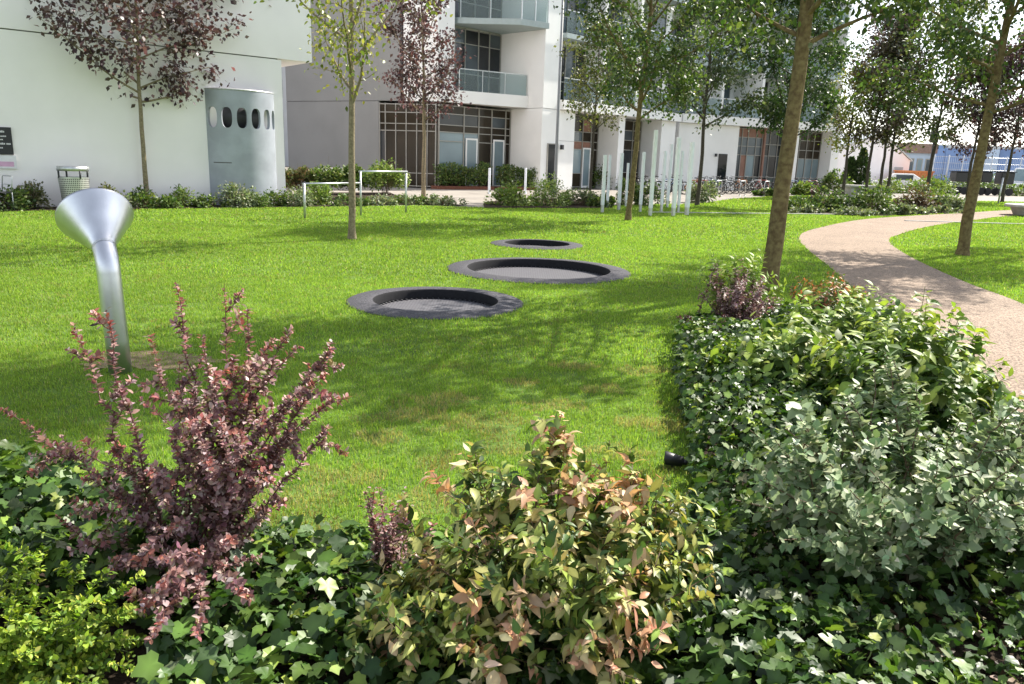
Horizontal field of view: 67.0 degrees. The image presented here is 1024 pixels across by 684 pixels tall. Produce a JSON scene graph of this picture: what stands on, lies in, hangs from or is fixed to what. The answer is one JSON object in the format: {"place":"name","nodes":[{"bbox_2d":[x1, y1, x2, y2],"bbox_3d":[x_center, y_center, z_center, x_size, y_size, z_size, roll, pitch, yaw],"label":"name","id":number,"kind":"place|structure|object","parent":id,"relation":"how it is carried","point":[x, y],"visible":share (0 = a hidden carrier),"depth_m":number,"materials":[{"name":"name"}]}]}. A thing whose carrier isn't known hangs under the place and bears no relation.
{"place":"outdoors","nodes":[
{"label":"outdoors","id":0,"kind":"place"},
{"bbox_2d":[2,192,468,210],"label":"wall bed soil","id":1,"kind":"structure","parent":0,"point":[357,194],"depth_m":25.13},
{"bbox_2d":[0,185,36,210],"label":"shrub","id":2,"kind":"object","parent":1,"relation":"on","point":[6,201],"visible":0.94,"depth_m":18.83,"materials":[{"name":"green plant"}]},
{"bbox_2d":[7,179,54,208],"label":"tall thin shrub","id":3,"kind":"object","parent":1,"relation":"on","point":[36,194],"visible":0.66,"depth_m":19.37,"materials":[{"name":"green plant"}]},
{"bbox_2d":[56,166,88,199],"bbox_3d":[-11.151,-3.946,19.703,0.730,1.039,0.730,-7,16,-33],"label":"litter bin","id":4,"kind":"object","parent":1,"relation":"on","point":[68,185],"visible":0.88,"depth_m":19.41,"materials":[{"name":"metal"}]},
{"bbox_2d":[25,0,251,200],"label":"purple leaf tree","id":5,"kind":"object","parent":1,"relation":"on","point":[124,16],"visible":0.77,"depth_m":20.12,"materials":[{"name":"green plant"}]},
{"bbox_2d":[124,184,159,207],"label":"shrub","id":6,"kind":"object","parent":1,"relation":"on","point":[143,202],"visible":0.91,"depth_m":20.74,"materials":[{"name":"green plant"}]},
{"bbox_2d":[149,193,183,208],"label":"shrub","id":7,"kind":"object","parent":1,"relation":"on","point":[166,202],"visible":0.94,"depth_m":20.88,"materials":[{"name":"green plant"}]},
{"bbox_2d":[165,184,198,206],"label":"spiky shrub","id":8,"kind":"object","parent":1,"relation":"on","point":[183,194],"visible":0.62,"depth_m":21.53,"materials":[{"name":"green plant"}]},
{"bbox_2d":[190,193,230,207],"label":"shrub","id":9,"kind":"object","parent":1,"relation":"on","point":[201,201],"visible":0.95,"depth_m":21.56,"materials":[{"name":"green plant"}]},
{"bbox_2d":[213,181,262,207],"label":"grey shrub","id":10,"kind":"object","parent":1,"relation":"on","point":[244,198],"visible":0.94,"depth_m":22.09,"materials":[{"name":"green plant"}]},
{"bbox_2d":[259,187,290,206],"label":"shrub","id":11,"kind":"object","parent":1,"relation":"on","point":[281,199],"visible":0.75,"depth_m":22.94,"materials":[{"name":"green plant"}]},
{"bbox_2d":[282,182,314,206],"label":"grey shrub","id":12,"kind":"object","parent":1,"relation":"on","point":[296,197],"visible":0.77,"depth_m":23.28,"materials":[{"name":"green plant"}]},
{"bbox_2d":[299,180,334,205],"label":"round shrub","id":13,"kind":"object","parent":1,"relation":"on","point":[320,193],"visible":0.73,"depth_m":24.13,"materials":[{"name":"green plant"}]},
{"bbox_2d":[303,156,344,189],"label":"tall bush","id":14,"kind":"object","parent":1,"relation":"on","point":[326,173],"visible":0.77,"depth_m":29.85,"materials":[{"name":"green plant"}]},
{"bbox_2d":[318,193,370,206],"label":"shrub","id":15,"kind":"object","parent":1,"relation":"on","point":[341,198],"visible":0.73,"depth_m":24.20,"materials":[{"name":"green plant"}]},
{"bbox_2d":[340,163,369,190],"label":"tall bush","id":16,"kind":"object","parent":1,"relation":"on","point":[357,169],"visible":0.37,"depth_m":30.75,"materials":[{"name":"green plant"}]},
{"bbox_2d":[366,193,398,205],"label":"shrub","id":17,"kind":"object","parent":1,"relation":"on","point":[384,199],"visible":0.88,"depth_m":24.96,"materials":[{"name":"green plant"}]},
{"bbox_2d":[366,157,410,193],"bbox_3d":[-5.290,-6.827,31.735,1.888,1.499,2.146,9,15,29],"label":"tall bush","id":18,"kind":"object","parent":1,"relation":"on","point":[381,180],"visible":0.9,"depth_m":31.68,"materials":[{"name":"green plant"}]},
{"bbox_2d":[422,193,468,205],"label":"shrub","id":19,"kind":"object","parent":1,"relation":"on","point":[434,201],"visible":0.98,"depth_m":26.05,"materials":[{"name":"green plant"}]},
{"bbox_2d":[0,195,1023,558],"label":"lawn","id":20,"kind":"structure","parent":0,"point":[498,426],"depth_m":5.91,"materials":[{"name":"plant"}]},
{"bbox_2d":[55,188,133,374],"bbox_3d":[-3.005,-0.435,5.653,0.548,1.363,0.574,2,13,0],"label":"speaking funnel","id":21,"kind":"object","parent":20,"relation":"on","point":[98,222],"visible":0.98,"depth_m":5.44,"materials":[{"name":"silver metal"}]},
{"bbox_2d":[80,350,221,370],"bbox_3d":[-2.747,0.139,5.911,1.075,0.001,0.597,2,13,0],"label":"worn soil patch","id":22,"kind":"object","parent":20,"relation":"on","point":[145,362],"visible":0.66,"depth_m":5.92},
{"bbox_2d":[253,0,452,239],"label":"honey locust tree","id":23,"kind":"object","parent":20,"relation":"on","point":[350,37],"visible":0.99,"depth_m":13.99,"materials":[{"name":"green plant"}]},
{"bbox_2d":[302,170,407,217],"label":"turning bars","id":24,"kind":"object","parent":20,"relation":"on","point":[328,183],"visible":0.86,"depth_m":20.43,"materials":[{"name":"metal"}]},
{"bbox_2d":[346,287,523,319],"bbox_3d":[-0.858,-0.400,8.698,1.980,0.173,1.980,2,13,0],"label":"sunken trampoline","id":25,"kind":"object","parent":20,"relation":"on","point":[441,303],"visible":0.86,"depth_m":8.91,"materials":[{"name":"rubber"}]},
{"bbox_2d":[491,239,583,249],"bbox_3d":[0.479,-1.833,14.925,1.800,0.168,1.800,2,13,0],"label":"sunken trampoline","id":26,"kind":"object","parent":20,"relation":"on","point":[535,244],"visible":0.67,"depth_m":15.22,"materials":[{"name":"rubber"}]},
{"bbox_2d":[447,257,630,284],"bbox_3d":[0.393,-1.013,11.492,2.720,0.188,2.720,2,13,0],"label":"sunken trampoline","id":27,"kind":"object","parent":20,"relation":"on","point":[537,270],"visible":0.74,"depth_m":11.89,"materials":[{"name":"rubber"}]},
{"bbox_2d":[552,0,768,220],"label":"green park tree","id":28,"kind":"object","parent":20,"relation":"on","point":[640,82],"visible":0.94,"depth_m":20.66,"materials":[{"name":"green plant"}]},
{"bbox_2d":[663,451,687,468],"bbox_3d":[0.876,0.648,4.144,0.129,0.119,0.075,5,14,12],"label":"garden spotlight","id":29,"kind":"object","parent":20,"relation":"on","point":[672,459],"visible":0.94,"depth_m":4.12,"materials":[{"name":"black plastic"}]},
{"bbox_2d":[621,0,783,205],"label":"grey green tree","id":30,"kind":"object","parent":20,"relation":"on","point":[715,83],"visible":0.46,"depth_m":29.77,"materials":[{"name":"green plant"}]},
{"bbox_2d":[680,0,985,291],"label":"park tree","id":31,"kind":"object","parent":20,"relation":"on","point":[805,42],"visible":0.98,"depth_m":9.74,"materials":[{"name":"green plant"}]},
{"bbox_2d":[817,44,883,195],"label":"tree","id":32,"kind":"object","parent":20,"relation":"on","point":[846,140],"visible":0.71,"depth_m":43.77,"materials":[{"name":"green plant"}]},
{"bbox_2d":[821,1,948,195],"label":"tree","id":33,"kind":"object","parent":20,"relation":"on","point":[877,46],"visible":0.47,"depth_m":42.71,"materials":[{"name":"green plant"}]},
{"bbox_2d":[848,26,939,196],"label":"tree","id":34,"kind":"object","parent":20,"relation":"on","point":[891,131],"visible":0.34,"depth_m":43.71,"materials":[{"name":"green plant"}]},
{"bbox_2d":[836,0,975,198],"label":"tree","id":35,"kind":"object","parent":20,"relation":"on","point":[923,105],"visible":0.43,"depth_m":42.91,"materials":[{"name":"green plant"}]},
{"bbox_2d":[827,0,1023,255],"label":"path side tree","id":36,"kind":"object","parent":20,"relation":"on","point":[957,48],"visible":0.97,"depth_m":14.95,"materials":[{"name":"green plant"}]},
{"bbox_2d":[883,0,1006,196],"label":"tree","id":37,"kind":"object","parent":20,"relation":"on","point":[960,118],"visible":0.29,"depth_m":43.23,"materials":[{"name":"green plant"}]},
{"bbox_2d":[929,38,1023,196],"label":"tree","id":38,"kind":"object","parent":20,"relation":"on","point":[995,129],"visible":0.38,"depth_m":43.66,"materials":[{"name":"green plant"}]},
{"bbox_2d":[946,30,1023,201],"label":"tree","id":39,"kind":"object","parent":20,"relation":"on","point":[1018,128],"visible":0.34,"depth_m":44.23,"materials":[{"name":"green plant"}]},
{"bbox_2d":[0,358,1023,683],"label":"soil bed","id":40,"kind":"object","parent":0,"point":[114,676],"visible":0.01,"depth_m":2.68,"materials":[{"name":"soil"}]},
{"bbox_2d":[0,539,151,683],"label":"golden barberry","id":41,"kind":"object","parent":40,"relation":"on","point":[62,645],"visible":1,"depth_m":2.26,"materials":[{"name":"green plant"}]},
{"bbox_2d":[0,282,351,644],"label":"red barberry","id":42,"kind":"object","parent":40,"relation":"on","point":[221,502],"visible":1,"depth_m":2.70,"materials":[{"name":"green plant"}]},
{"bbox_2d":[358,486,437,574],"bbox_3d":[-0.418,0.735,2.786,0.283,0.406,0.181,13,17,39],"label":"red barberry","id":43,"kind":"object","parent":40,"relation":"on","point":[386,534],"visible":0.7,"depth_m":2.78,"materials":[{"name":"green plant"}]},
{"bbox_2d":[0,439,833,683],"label":"ivy","id":44,"kind":"object","parent":40,"relation":"on","point":[320,559],"visible":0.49,"depth_m":2.51,"materials":[{"name":"green plant"}]},
{"bbox_2d":[341,410,728,683],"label":"bronze shrub","id":45,"kind":"object","parent":40,"relation":"on","point":[546,583],"visible":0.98,"depth_m":2.33,"materials":[{"name":"green plant"}]},
{"bbox_2d":[696,257,783,320],"bbox_3d":[2.204,-0.469,7.561,0.772,0.718,0.818,-8,17,-37],"label":"purple barberry","id":46,"kind":"object","parent":40,"relation":"on","point":[731,308],"visible":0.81,"depth_m":7.42,"materials":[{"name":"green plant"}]},
{"bbox_2d":[695,247,786,315],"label":"fern shoots","id":47,"kind":"object","parent":40,"relation":"on","point":[768,285],"visible":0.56,"depth_m":7.62,"materials":[{"name":"green plant"}]},
{"bbox_2d":[700,305,861,414],"bbox_3d":[1.832,0.131,5.140,1.135,0.722,1.037,2,13,0],"label":"pointed leaf shrub","id":48,"kind":"object","parent":40,"relation":"on","point":[791,345],"visible":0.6,"depth_m":4.95,"materials":[{"name":"green plant"}]},
{"bbox_2d":[786,271,867,317],"bbox_3d":[3.204,-0.446,7.833,0.756,0.611,0.686,-3,14,-20],"label":"red tipped shrub","id":49,"kind":"object","parent":40,"relation":"on","point":[826,297],"visible":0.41,"depth_m":7.72,"materials":[{"name":"brown plant"}]},
{"bbox_2d":[671,299,1023,683],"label":"ivy","id":50,"kind":"object","parent":40,"relation":"on","point":[833,619],"visible":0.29,"depth_m":2.83,"materials":[{"name":"green plant"}]},
{"bbox_2d":[760,280,938,349],"bbox_3d":[2.579,-0.092,6.023,1.128,0.792,1.116,-2,14,-18],"label":"pointed leaf shrub","id":51,"kind":"object","parent":40,"relation":"on","point":[844,322],"visible":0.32,"depth_m":5.82,"materials":[{"name":"green plant"}]},
{"bbox_2d":[723,349,1023,599],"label":"silver shrub","id":52,"kind":"object","parent":40,"relation":"on","point":[853,514],"visible":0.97,"depth_m":2.81,"materials":[{"name":"green plant"}]},
{"bbox_2d":[795,556,1023,683],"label":"fallen leaves","id":53,"kind":"object","parent":40,"relation":"on","point":[1011,679],"visible":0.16,"depth_m":2.72,"materials":[{"name":"plant"}]},
{"bbox_2d":[801,288,1023,457],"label":"pointed leaf shrub","id":54,"kind":"object","parent":40,"relation":"on","point":[939,373],"visible":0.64,"depth_m":4.33,"materials":[{"name":"green plant"}]},
{"bbox_2d":[956,390,1023,557],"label":"silver shrub","id":55,"kind":"object","parent":40,"relation":"on","point":[1011,524],"visible":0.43,"depth_m":2.93,"materials":[{"name":"green plant"}]},
{"bbox_2d":[28,166,1023,210],"bbox_3d":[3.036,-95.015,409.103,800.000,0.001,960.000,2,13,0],"label":"ground","id":56,"kind":"structure","parent":0,"point":[474,198],"depth_m":37.42,"materials":[{"name":"concrete"}]},
{"bbox_2d":[0,0,311,206],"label":"white building","id":57,"kind":"structure","parent":56,"relation":"on","point":[59,106],"depth_m":20.82,"materials":[{"name":"paint"}]},
{"bbox_2d":[0,127,16,168],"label":"notice board","id":58,"kind":"object","parent":57,"relation":"attached to","point":[8,160],"visible":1,"depth_m":19.20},
{"bbox_2d":[204,87,276,204],"bbox_3d":[-7.842,-5.704,22.793,2.071,3.322,0.750,-9,17,-39],"label":"curved metal screen","id":59,"kind":"object","parent":57,"relation":"attached to","point":[241,144],"visible":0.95,"depth_m":22.44,"materials":[{"name":"metal"}]},
{"bbox_2d":[281,67,288,165],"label":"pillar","id":60,"kind":"structure","parent":56,"relation":"on","point":[285,115],"depth_m":88.47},
{"bbox_2d":[285,165,322,190],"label":"tall bush","id":61,"kind":"object","parent":56,"relation":"on","point":[298,176],"visible":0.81,"depth_m":29.44,"materials":[{"name":"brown plant"}]},
{"bbox_2d":[369,0,476,196],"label":"purple leaf tree","id":62,"kind":"object","parent":56,"relation":"on","point":[423,31],"visible":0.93,"depth_m":28.54,"materials":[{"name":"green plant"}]},
{"bbox_2d":[431,161,493,189],"bbox_3d":[-2.534,-8.646,40.093,3.311,1.516,1.044,-6,16,-31],"label":"hedge","id":63,"kind":"object","parent":56,"relation":"on","point":[469,173],"visible":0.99,"depth_m":39.88,"materials":[{"name":"green plant"}]},
{"bbox_2d":[492,164,537,189],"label":"hedge","id":64,"kind":"object","parent":56,"relation":"on","point":[508,172],"visible":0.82,"depth_m":41.41,"materials":[{"name":"green plant"}]},
{"bbox_2d":[552,0,563,195],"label":"lamp post","id":65,"kind":"object","parent":56,"relation":"on","point":[558,107],"visible":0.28,"depth_m":33.87,"materials":[{"name":"metal"}]},
{"bbox_2d":[285,0,851,190],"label":"apartment building","id":66,"kind":"structure","parent":56,"relation":"on","point":[508,74],"depth_m":41.75,"materials":[{"name":"paint"}]},
{"bbox_2d":[379,103,436,186],"bbox_3d":[-5.356,-10.094,39.675,3.091,4.150,0.120,5,14,14],"label":"window","id":67,"kind":"structure","parent":66,"relation":"in","point":[400,136],"depth_m":39.63,"materials":[{"name":"glass"}]},
{"bbox_2d":[437,104,510,185],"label":"window","id":68,"kind":"structure","parent":66,"relation":"in","point":[471,136],"depth_m":40.92,"materials":[{"name":"glass"}]},
{"bbox_2d":[454,26,501,93],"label":"window","id":69,"kind":"structure","parent":66,"relation":"in","point":[486,46],"depth_m":41.32,"materials":[{"name":"glass"}]},
{"bbox_2d":[455,0,501,17],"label":"window","id":70,"kind":"structure","parent":66,"relation":"in","point":[469,8],"depth_m":40.67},
{"bbox_2d":[546,143,558,189],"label":"entrance door","id":71,"kind":"structure","parent":66,"relation":"in","point":[550,146],"depth_m":42.09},
{"bbox_2d":[560,46,585,100],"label":"window","id":72,"kind":"structure","parent":66,"relation":"in","point":[567,64],"depth_m":43.17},
{"bbox_2d":[563,0,588,35],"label":"window","id":73,"kind":"structure","parent":66,"relation":"in","point":[569,26],"depth_m":42.63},
{"bbox_2d":[572,115,599,187],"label":"window","id":74,"kind":"structure","parent":66,"relation":"in","point":[582,153],"depth_m":46.41,"materials":[{"name":"glass"}]},
{"bbox_2d":[623,120,641,184],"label":"window","id":75,"kind":"structure","parent":66,"relation":"in","point":[629,135],"depth_m":49.66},
{"bbox_2d":[735,128,763,188],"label":"window","id":76,"kind":"structure","parent":66,"relation":"in","point":[749,152],"depth_m":54.76,"materials":[{"name":"glass"}]},
{"bbox_2d":[761,130,782,188],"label":"window","id":77,"kind":"structure","parent":66,"relation":"in","point":[773,143],"depth_m":56.15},
{"bbox_2d":[794,132,822,184],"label":"window","id":78,"kind":"structure","parent":66,"relation":"in","point":[808,156],"depth_m":57.68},
{"bbox_2d":[633,180,670,205],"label":"evergreen shrub","id":79,"kind":"object","parent":56,"relation":"on","point":[646,191],"visible":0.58,"depth_m":29.72,"materials":[{"name":"green plant"}]},
{"bbox_2d":[648,130,657,215],"bbox_3d":[4.330,-5.139,23.738,0.098,2.644,0.098,-4,14,-22],"label":"white post","id":80,"kind":"object","parent":56,"relation":"on","point":[653,167],"visible":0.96,"depth_m":23.68,"materials":[{"name":"metal"}]},
{"bbox_2d":[671,137,681,215],"bbox_3d":[5.112,-5.110,24.096,0.107,2.472,0.107,-4,15,-24],"label":"white post","id":81,"kind":"object","parent":56,"relation":"on","point":[676,173],"visible":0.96,"depth_m":24.04,"materials":[{"name":"metal"}]},
{"bbox_2d":[684,142,694,214],"bbox_3d":[5.691,-5.197,24.797,0.115,2.356,0.115,-5,15,-26],"label":"white post","id":82,"kind":"object","parent":56,"relation":"on","point":[689,175],"visible":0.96,"depth_m":24.74,"materials":[{"name":"metal"}]},
{"bbox_2d":[684,180,721,202],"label":"grey shrub","id":83,"kind":"object","parent":56,"relation":"on","point":[704,194],"visible":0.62,"depth_m":33.51,"materials":[{"name":"green plant"}]},
{"bbox_2d":[727,0,873,143],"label":"dense green tree","id":84,"kind":"object","parent":56,"relation":"on","point":[834,58],"visible":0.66,"depth_m":28.99,"materials":[{"name":"green plant"}]},
{"bbox_2d":[790,180,819,195],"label":"shrub","id":85,"kind":"object","parent":56,"relation":"on","point":[800,187],"visible":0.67,"depth_m":47.38,"materials":[{"name":"green plant"}]},
{"bbox_2d":[814,168,854,194],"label":"shrub","id":86,"kind":"object","parent":56,"relation":"on","point":[829,178],"visible":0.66,"depth_m":50.60,"materials":[{"name":"green plant"}]},
{"bbox_2d":[854,147,870,184],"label":"conifer","id":87,"kind":"object","parent":56,"relation":"on","point":[861,163],"visible":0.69,"depth_m":63.79,"materials":[{"name":"green plant"}]},
{"bbox_2d":[836,131,912,187],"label":"gabled building","id":88,"kind":"structure","parent":56,"relation":"on","point":[903,160],"depth_m":69.91,"materials":[{"name":"paint"}]},
{"bbox_2d":[864,176,919,193],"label":"shrub","id":89,"kind":"object","parent":56,"relation":"on","point":[896,183],"visible":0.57,"depth_m":58.04,"materials":[{"name":"green plant"}]},
{"bbox_2d":[897,143,937,170],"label":"building","id":90,"kind":"structure","parent":56,"relation":"on","point":[920,157],"depth_m":75.55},
{"bbox_2d":[912,176,957,194],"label":"shrub","id":91,"kind":"object","parent":56,"relation":"on","point":[937,183],"visible":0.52,"depth_m":58.70,"materials":[{"name":"green plant"}]},
{"bbox_2d":[932,144,1023,185],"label":"blue hoarding","id":92,"kind":"object","parent":56,"relation":"on","point":[1000,154],"visible":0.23,"depth_m":92.08,"materials":[{"name":"metal"}]},
{"bbox_2d":[932,154,1023,187],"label":"fence","id":93,"kind":"object","parent":56,"relation":"on","point":[961,169],"visible":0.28,"depth_m":69.86,"materials":[{"name":"metal"}]},
{"bbox_2d":[484,198,611,207],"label":"shrub bed soil","id":94,"kind":"object","parent":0,"point":[573,205],"visible":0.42,"depth_m":27.00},
{"bbox_2d":[483,177,542,205],"bbox_3d":[0.017,-5.244,27.109,1.734,1.042,1.882,14,18,42],"label":"rounded shrub","id":95,"kind":"object","parent":94,"relation":"on","point":[507,196],"visible":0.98,"depth_m":26.88,"materials":[{"name":"green plant"}]},
{"bbox_2d":[526,171,573,206],"bbox_3d":[1.337,-5.442,27.622,1.829,1.331,1.988,2,13,0],"label":"spiky shrub","id":96,"kind":"object","parent":94,"relation":"on","point":[546,186],"visible":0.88,"depth_m":27.47,"materials":[{"name":"green plant"}]},
{"bbox_2d":[557,187,600,204],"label":"shrub","id":97,"kind":"object","parent":94,"relation":"on","point":[583,196],"visible":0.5,"depth_m":28.50,"materials":[{"name":"green plant"}]},
{"bbox_2d":[553,0,633,190],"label":"slim tree","id":98,"kind":"object","parent":94,"relation":"on","point":[590,73],"visible":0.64,"depth_m":28.82,"materials":[{"name":"green plant"}]},
{"bbox_2d":[787,203,953,215],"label":"island bed soil","id":99,"kind":"structure","parent":0,"point":[828,212],"depth_m":28.59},
{"bbox_2d":[788,193,826,210],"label":"shrub","id":100,"kind":"object","parent":99,"relation":"on","point":[797,203],"visible":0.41,"depth_m":29.25,"materials":[{"name":"green plant"}]},
{"bbox_2d":[804,185,847,211],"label":"dark shrub","id":101,"kind":"object","parent":99,"relation":"on","point":[833,204],"visible":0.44,"depth_m":29.29,"materials":[{"name":"green plant"}]},
{"bbox_2d":[830,205,879,216],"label":"groundcover plant","id":102,"kind":"object","parent":99,"relation":"on","point":[852,210],"visible":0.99,"depth_m":27.63,"materials":[{"name":"green plant"}]},
{"bbox_2d":[847,183,900,215],"bbox_3d":[13.733,-5.401,29.265,2.178,1.257,2.135,2,13,0],"label":"round shrub","id":103,"kind":"object","parent":99,"relation":"on","point":[868,200],"visible":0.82,"depth_m":29.05,"materials":[{"name":"green plant"}]},
{"bbox_2d":[890,182,941,207],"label":"bronze shrub","id":104,"kind":"object","parent":99,"relation":"on","point":[923,201],"visible":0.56,"depth_m":32.38,"materials":[{"name":"green plant"}]},
{"bbox_2d":[933,194,965,209],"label":"grey shrub","id":105,"kind":"object","parent":99,"relation":"on","point":[957,203],"visible":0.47,"depth_m":32.64,"materials":[{"name":"green plant"}]},
{"bbox_2d":[799,210,1023,423],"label":"path","id":106,"kind":"structure","parent":0,"point":[858,252],"depth_m":11.44,"materials":[{"name":"gravel"}]},
{"bbox_2d":[839,0,1023,146],"label":"sky","id":107,"kind":"structure","parent":0,"point":[967,135],"materials":[{"name":"white"}]},
{"bbox_2d":[949,171,967,194],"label":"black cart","id":108,"kind":"object","parent":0,"point":[958,176],"visible":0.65,"depth_m":60.03,"materials":[{"name":"plastic"}]},
{"bbox_2d":[991,171,1016,195],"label":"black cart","id":109,"kind":"object","parent":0,"point":[999,175],"visible":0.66,"depth_m":60.19,"materials":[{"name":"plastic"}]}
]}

